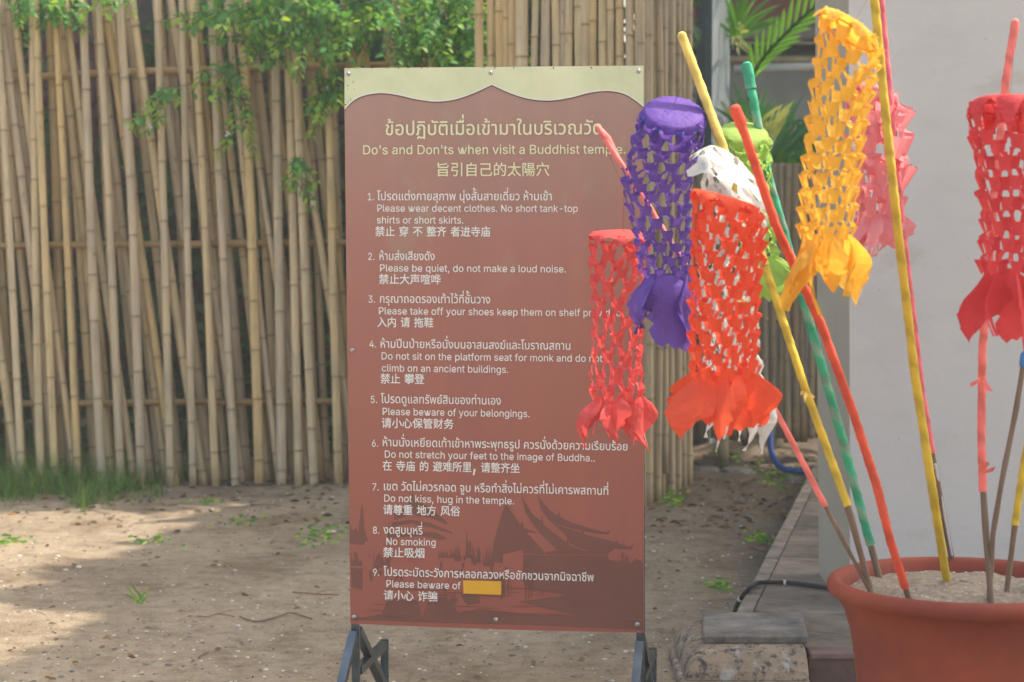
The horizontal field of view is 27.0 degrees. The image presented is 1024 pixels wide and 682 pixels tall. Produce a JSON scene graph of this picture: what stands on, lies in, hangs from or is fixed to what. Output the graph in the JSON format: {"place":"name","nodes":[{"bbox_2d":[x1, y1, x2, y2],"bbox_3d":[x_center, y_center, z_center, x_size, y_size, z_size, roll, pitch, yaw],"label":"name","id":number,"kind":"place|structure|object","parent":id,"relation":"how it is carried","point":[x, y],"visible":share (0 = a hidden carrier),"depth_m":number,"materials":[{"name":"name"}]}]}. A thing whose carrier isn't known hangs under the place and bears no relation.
{"place":"outdoors","nodes":[
{"label":"outdoors","id":0,"kind":"place"},
{"bbox_2d":[0,417,817,681],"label":"ground","id":1,"kind":"structure","parent":0,"point":[261,578],"depth_m":7.78,"materials":[{"name":"brown soil"}]},
{"bbox_2d":[0,532,35,544],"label":"weed","id":2,"kind":"object","parent":1,"relation":"on","point":[4,540],"visible":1,"depth_m":8.84,"materials":[{"name":"green plant"}]},
{"bbox_2d":[0,431,197,512],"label":"grass","id":3,"kind":"structure","parent":1,"relation":"on","point":[18,487],"depth_m":10.32,"materials":[{"name":"green plant"}]},
{"bbox_2d":[124,583,147,604],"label":"weed","id":4,"kind":"object","parent":1,"relation":"on","point":[132,596],"visible":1,"depth_m":7.49,"materials":[{"name":"green plant"}]},
{"bbox_2d":[128,533,184,546],"bbox_3d":[-1.453,0.827,8.864,0.325,0.039,0.197,2,5,27],"label":"weed","id":5,"kind":"object","parent":1,"relation":"on","point":[157,537],"visible":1,"depth_m":8.91,"materials":[{"name":"green plant"}]},
{"bbox_2d":[187,498,225,504],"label":"weed","id":6,"kind":"object","parent":1,"relation":"on","point":[208,501],"visible":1,"depth_m":9.88,"materials":[{"name":"green plant"}]},
{"bbox_2d":[197,609,245,616],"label":"twig","id":7,"kind":"object","parent":1,"relation":"on","point":[220,614],"visible":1,"depth_m":7.32,"materials":[{"name":"brown wood"}]},
{"bbox_2d":[0,0,473,487],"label":"bamboo fence","id":8,"kind":"object","parent":1,"relation":"on","point":[278,401],"visible":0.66,"depth_m":10.56,"materials":[{"name":"beige wood"}]},
{"bbox_2d":[1,0,137,46],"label":"climbing vine","id":9,"kind":"object","parent":8,"relation":"attached to","point":[52,15],"visible":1,"depth_m":10.33,"materials":[{"name":"green plant"}]},
{"bbox_2d":[122,84,185,138],"bbox_3d":[-1.715,-1.103,10.253,0.306,0.270,0.137,0,4,0],"label":"climbing vine","id":10,"kind":"object","parent":8,"relation":"attached to","point":[163,98],"visible":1,"depth_m":10.27,"materials":[{"name":"green plant"}]},
{"bbox_2d":[280,154,321,213],"bbox_3d":[-1.025,-0.756,10.315,0.209,0.295,0.141,-1,4,-8],"label":"climbing vine","id":11,"kind":"object","parent":8,"relation":"attached to","point":[296,163],"visible":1,"depth_m":10.33,"materials":[{"name":"green plant"}]},
{"bbox_2d":[161,0,550,163],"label":"climbing vine","id":12,"kind":"object","parent":8,"relation":"attached to","point":[435,40],"visible":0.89,"depth_m":10.16,"materials":[{"name":"green plant"}]},
{"bbox_2d":[208,514,267,526],"bbox_3d":[-1.196,0.779,9.310,0.193,0.036,0.340,1,4,17],"label":"weed","id":13,"kind":"object","parent":1,"relation":"on","point":[239,520],"visible":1,"depth_m":9.28,"materials":[{"name":"green plant"}]},
{"bbox_2d":[224,502,276,507],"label":"twig","id":14,"kind":"object","parent":1,"relation":"on","point":[256,504],"visible":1,"depth_m":9.83,"materials":[{"name":"brown wood"}]},
{"bbox_2d":[243,481,269,484],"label":"twig","id":15,"kind":"object","parent":1,"relation":"on","point":[248,483],"visible":1,"depth_m":10.53,"materials":[{"name":"brown wood"}]},
{"bbox_2d":[239,612,312,621],"bbox_3d":[-0.807,0.943,7.282,0.226,0.011,0.120,-2,4,-23],"label":"twig","id":16,"kind":"object","parent":1,"relation":"on","point":[296,613],"visible":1,"depth_m":7.29,"materials":[{"name":"brown wood"}]},
{"bbox_2d":[0,0,615,416],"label":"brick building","id":17,"kind":"structure","parent":1,"relation":"on","point":[144,10],"depth_m":13.62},
{"bbox_2d":[273,517,348,547],"bbox_3d":[-0.805,0.802,9.052,0.266,0.041,0.763,1,4,8],"label":"weed","id":18,"kind":"object","parent":1,"relation":"on","point":[325,536],"visible":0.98,"depth_m":8.96,"materials":[{"name":"green plant"}]},
{"bbox_2d":[292,590,338,594],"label":"twig","id":19,"kind":"object","parent":1,"relation":"on","point":[319,593],"visible":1,"depth_m":7.69,"materials":[{"name":"wood"}]},
{"bbox_2d":[0,0,702,456],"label":"shrub hedge","id":20,"kind":"object","parent":1,"relation":"on","point":[196,258],"visible":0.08,"depth_m":11.85,"materials":[{"name":"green plant"}]},
{"bbox_2d":[0,473,798,681],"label":"pebbles","id":21,"kind":"object","parent":1,"relation":"on","point":[147,663],"visible":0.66,"depth_m":7.14,"materials":[{"name":"grey stone"}]},
{"bbox_2d":[1,451,817,681],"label":"dry leaf litter","id":22,"kind":"object","parent":1,"relation":"on","point":[675,522],"visible":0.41,"depth_m":9.70,"materials":[{"name":"brown plant"}]},
{"bbox_2d":[337,65,656,681],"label":"notice board","id":23,"kind":"object","parent":1,"relation":"on","point":[487,490],"visible":0.98,"depth_m":5.72,"materials":[{"name":"red plastic"}]},
{"bbox_2d":[474,0,637,66],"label":"bamboo fence","id":24,"kind":"object","parent":1,"relation":"on","point":[507,29],"visible":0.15,"depth_m":9.79,"materials":[{"name":"beige wood"}]},
{"bbox_2d":[636,0,692,506],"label":"bamboo fence","id":25,"kind":"object","parent":1,"relation":"on","point":[661,25],"visible":0.42,"depth_m":10.00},
{"bbox_2d":[657,489,684,506],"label":"weed","id":26,"kind":"object","parent":1,"relation":"on","point":[676,498],"visible":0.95,"depth_m":10.03,"materials":[{"name":"green plant"}]},
{"bbox_2d":[694,466,720,470],"bbox_3d":[1.007,0.672,11.013,0.173,0.035,0.167,0,4,0],"label":"stone","id":27,"kind":"object","parent":1,"relation":"on","point":[708,468],"visible":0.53,"depth_m":10.98,"materials":[{"name":"grey stone"}]},
{"bbox_2d":[694,0,729,443],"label":"square post","id":28,"kind":"object","parent":1,"relation":"on","point":[713,55],"visible":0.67,"depth_m":12.12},
{"bbox_2d":[703,577,734,591],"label":"weed","id":29,"kind":"object","parent":1,"relation":"on","point":[724,584],"visible":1,"depth_m":7.79,"materials":[{"name":"green plant"}]},
{"bbox_2d":[712,447,746,465],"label":"weed","id":30,"kind":"object","parent":1,"relation":"on","point":[714,449],"visible":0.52,"depth_m":11.32,"materials":[{"name":"green plant"}]},
{"bbox_2d":[719,466,757,474],"bbox_3d":[1.152,0.677,10.937,0.220,0.051,0.204,0,4,0],"label":"stone","id":31,"kind":"object","parent":1,"relation":"on","point":[741,470],"visible":0.66,"depth_m":10.89,"materials":[{"name":"grey stone"}]},
{"bbox_2d":[668,612,809,681],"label":"stone end block","id":32,"kind":"structure","parent":1,"relation":"on","point":[739,647],"depth_m":6.30,"materials":[{"name":"grey stone"}]},
{"bbox_2d":[727,476,757,488],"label":"twig","id":33,"kind":"object","parent":1,"relation":"on","point":[751,478],"visible":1,"depth_m":10.48,"materials":[{"name":"brown wood"}]},
{"bbox_2d":[692,0,815,381],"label":"temple building","id":34,"kind":"structure","parent":1,"relation":"on","point":[787,86],"depth_m":13.87,"materials":[{"name":"grey paint"}]},
{"bbox_2d":[694,0,814,446],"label":"palm","id":35,"kind":"object","parent":1,"relation":"on","point":[738,14],"visible":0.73,"depth_m":12.17,"materials":[{"name":"green plant"}]},
{"bbox_2d":[692,163,817,468],"bbox_3d":[1.332,-0.139,11.299,0.791,1.607,0.394,0,4,0],"label":"bamboo fence","id":36,"kind":"object","parent":1,"relation":"on","point":[792,406],"visible":0.2,"depth_m":11.41,"materials":[{"name":"brown wood"}]},
{"bbox_2d":[747,544,765,551],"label":"twig","id":37,"kind":"object","parent":1,"relation":"on","point":[756,548],"visible":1,"depth_m":8.61,"materials":[{"name":"brown wood"}]},
{"bbox_2d":[719,22,794,445],"bbox_3d":[1.329,-0.578,11.837,0.424,2.404,0.505,0,4,0],"label":"variegated plant","id":38,"kind":"object","parent":1,"relation":"on","point":[780,117],"visible":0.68,"depth_m":11.62,"materials":[{"name":"green plant"}]},
{"bbox_2d":[742,529,774,543],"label":"weed","id":39,"kind":"object","parent":1,"relation":"on","point":[760,536],"visible":0.97,"depth_m":8.82,"materials":[{"name":"green plant"}]},
{"bbox_2d":[713,87,815,448],"bbox_3d":[1.481,-0.407,11.840,0.778,2.062,0.359,0,4,0],"label":"fan palm","id":40,"kind":"object","parent":1,"relation":"on","point":[791,148],"visible":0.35,"depth_m":11.72,"materials":[{"name":"green plant"}]},
{"bbox_2d":[752,458,806,494],"bbox_3d":[1.361,0.681,10.689,0.324,0.048,1.294,0,4,0],"label":"weed","id":41,"kind":"object","parent":1,"relation":"on","point":[774,483],"visible":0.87,"depth_m":10.62,"materials":[{"name":"green plant"}]},
{"bbox_2d":[767,430,810,474],"bbox_3d":[1.387,0.559,10.969,0.120,0.218,0.415,-2,4,-24],"label":"garden hose","id":42,"kind":"object","parent":1,"relation":"on","point":[774,459],"visible":0.81,"depth_m":10.94,"materials":[{"name":"blue rubber"}]},
{"bbox_2d":[782,477,805,484],"bbox_3d":[1.429,0.700,10.618,0.157,0.035,0.164,2,4,23],"label":"stone","id":43,"kind":"object","parent":1,"relation":"on","point":[797,480],"visible":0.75,"depth_m":10.57,"materials":[{"name":"grey stone"}]},
{"bbox_2d":[827,557,1023,681],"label":"flower pot","id":44,"kind":"object","parent":1,"relation":"on","point":[896,639],"visible":0.84,"depth_m":4.56,"materials":[{"name":"plastic"}]},
{"bbox_2d":[729,104,911,598],"bbox_3d":[0.678,0.068,4.471,0.519,1.116,0.072,-2,5,-30],"label":"wrapped stick","id":45,"kind":"object","parent":44,"relation":"in","point":[737,116],"visible":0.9,"depth_m":4.44,"materials":[{"name":"paper"}]},
{"bbox_2d":[664,188,782,440],"bbox_3d":[0.409,-0.056,4.258,0.201,0.497,0.217,3,5,35],"label":"paper lantern","id":46,"kind":"object","parent":45,"relation":"hanging from","point":[740,398],"visible":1,"depth_m":4.22,"materials":[{"name":"red paper"}]},
{"bbox_2d":[687,145,776,453],"bbox_3d":[0.470,-0.087,4.562,0.202,0.660,0.188,0,4,0],"label":"paper lantern","id":47,"kind":"object","parent":45,"relation":"hanging from","point":[712,159],"visible":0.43,"depth_m":4.53,"materials":[{"name":"paper"}]},
{"bbox_2d":[849,570,1023,602],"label":"sand","id":48,"kind":"structure","parent":44,"relation":"in","point":[925,580],"depth_m":4.74,"materials":[{"name":"beige sand"}]},
{"bbox_2d":[595,125,872,592],"bbox_3d":[0.490,0.048,4.891,0.798,1.100,0.096,3,5,39],"label":"wrapped stick","id":49,"kind":"object","parent":48,"relation":"on","point":[605,136],"visible":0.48,"depth_m":4.74,"materials":[{"name":"red paper"}]},
{"bbox_2d":[575,145,657,451],"bbox_3d":[0.255,-0.104,5.160,0.172,0.738,0.226,2,5,30],"label":"paper lantern","id":50,"kind":"object","parent":49,"relation":"hanging from","point":[624,410],"visible":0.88,"depth_m":5.12,"materials":[{"name":"red paper"}]},
{"bbox_2d":[677,31,873,592],"bbox_3d":[0.577,-0.044,4.761,0.494,1.307,0.108,2,5,27],"label":"wrapped stick","id":51,"kind":"object","parent":48,"relation":"on","point":[720,141],"visible":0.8,"depth_m":4.74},
{"bbox_2d":[620,80,706,351],"bbox_3d":[0.346,-0.285,4.843,0.200,0.614,0.180,-1,4,-18],"label":"paper lantern","id":52,"kind":"object","parent":51,"relation":"hanging from","point":[660,295],"visible":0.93,"depth_m":4.80,"materials":[{"name":"purple paper"}]},
{"bbox_2d":[741,61,882,577],"bbox_3d":[0.692,-0.023,4.922,0.364,1.246,0.073,2,4,24],"label":"wrapped stick","id":53,"kind":"object","parent":48,"relation":"in","point":[748,76],"visible":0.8,"depth_m":4.89,"materials":[{"name":"green paper"}]},
{"bbox_2d":[715,98,789,310],"bbox_3d":[0.553,-0.347,4.941,0.151,0.568,0.160,-3,5,-39],"label":"paper lantern","id":54,"kind":"object","parent":53,"relation":"hanging from","point":[762,140],"visible":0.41,"depth_m":4.91,"materials":[{"name":"green paper"}]},
{"bbox_2d":[870,0,950,581],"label":"wrapped stick","id":55,"kind":"object","parent":48,"relation":"in","point":[905,296],"visible":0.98,"depth_m":4.62,"materials":[{"name":"yellow paper"}]},
{"bbox_2d":[780,1,884,318],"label":"paper lantern","id":56,"kind":"object","parent":55,"relation":"hanging from","point":[842,259],"visible":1,"depth_m":4.25,"materials":[{"name":"yellow paper"}]},
{"bbox_2d":[879,0,953,558],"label":"wrapped stick","id":57,"kind":"object","parent":48,"relation":"in","point":[946,531],"visible":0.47,"depth_m":4.85,"materials":[{"name":"red paper"}]},
{"bbox_2d":[842,79,917,257],"bbox_3d":[0.844,-0.438,4.876,0.182,0.532,0.178,0,4,0],"label":"paper lantern","id":58,"kind":"object","parent":57,"relation":"hanging from","point":[874,225],"visible":0.58,"depth_m":4.84,"materials":[{"name":"pink paper"}]},
{"bbox_2d":[970,19,1019,602],"bbox_3d":[1.033,-0.032,4.568,0.052,1.312,0.137,3,5,35],"label":"wrapped stick","id":59,"kind":"object","parent":48,"relation":"in","point":[983,386],"visible":0.55,"depth_m":4.56,"materials":[{"name":"paper"}]},
{"bbox_2d":[956,50,1023,348],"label":"paper lantern","id":60,"kind":"object","parent":59,"relation":"hanging from","point":[998,289],"visible":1,"depth_m":4.20,"materials":[{"name":"red paper"}]},
{"bbox_2d":[986,351,1023,599],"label":"wrapped stick","id":61,"kind":"object","parent":48,"relation":"in","point":[1006,457],"visible":0.91,"depth_m":4.52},
{"bbox_2d":[1004,445,1023,592],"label":"wrapped stick","id":62,"kind":"object","parent":48,"relation":"in","point":[1017,509],"visible":0.96,"depth_m":4.63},
{"bbox_2d":[733,62,814,72],"bbox_3d":[2.054,-1.743,13.511,1.298,0.094,0.056,0,4,0],"label":"water pipe","id":63,"kind":"object","parent":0,"point":[787,67],"visible":0.34,"depth_m":13.49,"materials":[{"name":"grey plastic"}]},
{"bbox_2d":[737,458,844,612],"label":"paving","id":64,"kind":"structure","parent":0,"point":[792,554],"depth_m":7.66,"materials":[{"name":"concrete"}]},
{"bbox_2d":[732,580,827,611],"bbox_3d":[1.035,0.885,7.244,0.590,0.120,0.162,0,4,6],"label":"garden hose","id":65,"kind":"object","parent":64,"relation":"on","point":[747,590],"visible":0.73,"depth_m":7.29,"materials":[{"name":"black rubber"}]},
{"bbox_2d":[802,613,856,681],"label":"tiled step","id":66,"kind":"object","parent":64,"relation":"on","point":[828,646],"visible":0.17,"depth_m":6.28,"materials":[{"name":"grey tile"}]},
{"bbox_2d":[815,0,1023,582],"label":"white wall","id":67,"kind":"structure","parent":64,"relation":"on","point":[947,59],"depth_m":6.79,"materials":[{"name":"paint"}]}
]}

